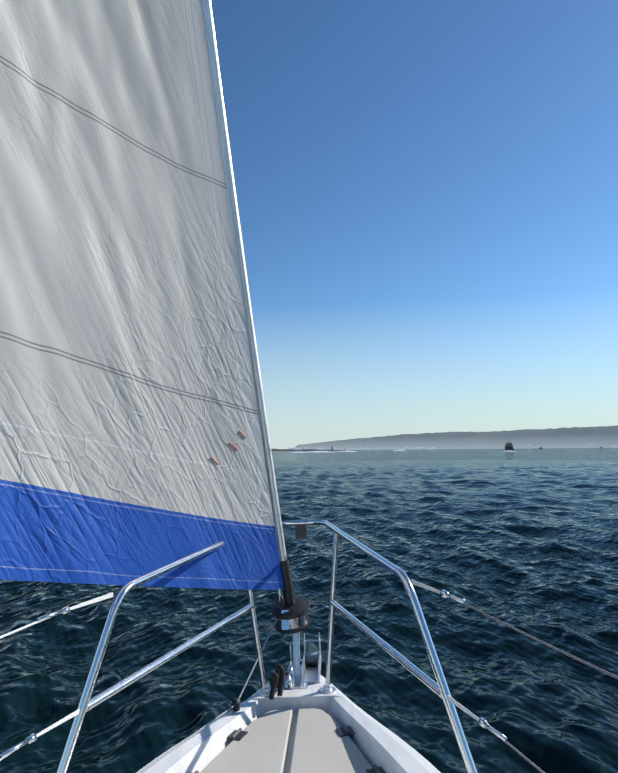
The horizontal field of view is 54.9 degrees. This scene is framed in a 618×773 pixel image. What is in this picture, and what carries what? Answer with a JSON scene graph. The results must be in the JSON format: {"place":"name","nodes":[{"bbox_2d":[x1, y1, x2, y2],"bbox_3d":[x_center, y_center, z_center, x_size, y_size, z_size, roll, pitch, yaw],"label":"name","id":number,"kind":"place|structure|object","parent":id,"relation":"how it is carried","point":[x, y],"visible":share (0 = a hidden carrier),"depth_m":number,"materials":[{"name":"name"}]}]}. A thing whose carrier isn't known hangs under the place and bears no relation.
{"place":"outdoors","nodes":[
{"label":"outdoors","id":0,"kind":"place"},
{"bbox_2d":[272,559,310,688],"bbox_3d":[-0.073,0.975,2.484,0.160,0.531,0.240,-3,-6,2],"label":"roller furler","id":1,"kind":"object","parent":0,"point":[297,606],"depth_m":2.44,"materials":[{"name":"black plastic"}]},
{"bbox_2d":[202,0,286,560],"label":"forestay","id":2,"kind":"object","parent":1,"relation":"on","point":[223,131],"visible":1,"depth_m":2.19,"materials":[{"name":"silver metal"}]},
{"bbox_2d":[0,0,283,589],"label":"sail","id":3,"kind":"object","parent":2,"relation":"attached to","point":[128,406],"visible":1,"depth_m":1.81,"materials":[{"name":"fabric"}]},
{"bbox_2d":[210,431,245,464],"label":"telltales","id":4,"kind":"object","parent":3,"relation":"attached to","point":[231,445],"visible":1,"depth_m":2.19,"materials":[{"name":"red fabric"}]},
{"bbox_2d":[276,596,283,608],"bbox_3d":[-0.119,0.881,2.426,0.032,0.053,0.009,-3,-6,2],"label":"shackle","id":5,"kind":"object","parent":1,"relation":"attached to","point":[282,605],"visible":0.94,"depth_m":2.42,"materials":[{"name":"silver metal"}]},
{"bbox_2d":[0,448,617,772],"bbox_3d":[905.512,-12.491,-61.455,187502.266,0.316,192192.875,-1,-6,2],"label":"sea","id":6,"kind":"structure","parent":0,"point":[525,540],"depth_m":6.83,"materials":[{"name":"liquid"}]},
{"bbox_2d":[136,675,440,772],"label":"boat deck","id":7,"kind":"structure","parent":6,"relation":"on","point":[377,743],"depth_m":1.96,"materials":[{"name":"white plastic"}]},
{"bbox_2d":[139,618,276,772],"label":"furling line","id":8,"kind":"object","parent":7,"relation":"on","point":[175,747],"visible":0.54,"depth_m":2.02,"materials":[{"name":"grey fabric"}]},
{"bbox_2d":[232,698,239,710],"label":"furling line block","id":9,"kind":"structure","parent":7,"relation":"attached to","point":[236,703],"depth_m":2.16,"materials":[{"name":"black plastic"}]},
{"bbox_2d":[269,664,289,699],"bbox_3d":[-0.123,1.133,2.310,0.068,0.110,0.165,-2,-6,13],"label":"bow strap","id":10,"kind":"object","parent":7,"relation":"on","point":[277,677],"visible":0.98,"depth_m":2.28,"materials":[{"name":"black"}]},
{"bbox_2d":[201,708,371,772],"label":"anchor locker lids","id":11,"kind":"object","parent":7,"relation":"on","point":[321,744],"visible":0.92,"depth_m":1.92,"materials":[{"name":"beige plastic"}]},
{"bbox_2d":[194,724,384,772],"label":"hatch hinges","id":12,"kind":"object","parent":7,"relation":"on","point":[240,734],"visible":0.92,"depth_m":2.01,"materials":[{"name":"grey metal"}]},
{"bbox_2d":[285,661,293,689],"bbox_3d":[-0.076,1.164,2.378,0.034,0.064,0.192,-3,-6,2],"label":"shackle","id":13,"kind":"object","parent":7,"relation":"on","point":[289,677],"visible":0.96,"depth_m":2.35,"materials":[{"name":"silver metal"}]},
{"bbox_2d":[257,685,335,695],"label":"pulpit bases","id":14,"kind":"object","parent":7,"relation":"on","point":[324,689],"visible":0.88,"depth_m":2.30,"materials":[{"name":"silver metal"}]},
{"bbox_2d":[56,520,477,772],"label":"bow pulpit","id":15,"kind":"object","parent":14,"relation":"on","point":[440,688],"visible":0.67,"depth_m":1.56,"materials":[{"name":"silver metal"}]},
{"bbox_2d":[36,579,478,736],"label":"lifeline lashings","id":16,"kind":"object","parent":15,"relation":"on","point":[413,582],"visible":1,"depth_m":1.37,"materials":[{"name":"white fabric"}]},
{"bbox_2d":[0,618,48,760],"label":"lifelines","id":17,"kind":"object","parent":16,"relation":"attached to","point":[19,629],"visible":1,"depth_m":1.23,"materials":[{"name":"white plastic"}]},
{"bbox_2d":[0,590,507,757],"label":"turnbuckles","id":18,"kind":"object","parent":16,"relation":"on","point":[482,722],"visible":1,"depth_m":1.26,"materials":[{"name":"silver metal"}]},
{"bbox_2d":[460,602,617,772],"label":"starboard lifelines","id":19,"kind":"object","parent":16,"relation":"attached to","point":[567,654],"visible":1,"depth_m":1.06,"materials":[{"name":"silver metal"}]},
{"bbox_2d":[295,525,306,539],"bbox_3d":[-0.036,0.651,2.662,0.050,0.065,0.007,-3,-6,2],"label":"navigation light","id":20,"kind":"object","parent":15,"relation":"attached to","point":[300,532],"visible":0.82,"depth_m":2.66,"materials":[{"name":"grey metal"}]},
{"bbox_2d":[294,632,321,682],"bbox_3d":[-0.003,1.126,2.515,0.117,0.176,0.240,-3,-6,2],"label":"bow roller","id":21,"kind":"object","parent":7,"relation":"on","point":[311,673],"visible":0.88,"depth_m":2.50,"materials":[{"name":"silver metal"}]},
{"bbox_2d":[305,651,318,664],"bbox_3d":[0.016,1.178,2.579,0.058,0.054,0.054,-3,-6,2],"label":"bow roller","id":22,"kind":"object","parent":21,"relation":"in","point":[312,657],"visible":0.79,"depth_m":2.56,"materials":[{"name":"silver metal"}]},
{"bbox_2d":[271,449,335,450],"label":"spit","id":23,"kind":"structure","parent":6,"relation":"on","point":[298,450],"depth_m":1697.96,"materials":[{"name":"grey"}]},
{"bbox_2d":[288,443,616,449],"bbox_3d":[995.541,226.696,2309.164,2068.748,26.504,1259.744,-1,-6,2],"label":"shore buildings","id":24,"kind":"structure","parent":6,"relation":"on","point":[377,448],"depth_m":2876.15,"materials":[{"name":"grey"}]},
{"bbox_2d":[505,441,513,450],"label":"motor yacht","id":25,"kind":"object","parent":6,"relation":"on","point":[509,446],"visible":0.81,"depth_m":393.23,"materials":[{"name":"grey"}]},
{"bbox_2d":[202,0,617,448],"label":"sky","id":26,"kind":"structure","parent":0,"point":[427,190],"materials":[{"name":"blue"}]},
{"bbox_2d":[295,425,617,449],"bbox_3d":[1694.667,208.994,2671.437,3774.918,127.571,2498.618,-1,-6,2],"label":"headland","id":27,"kind":"structure","parent":0,"point":[597,437],"depth_m":3039.06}
]}

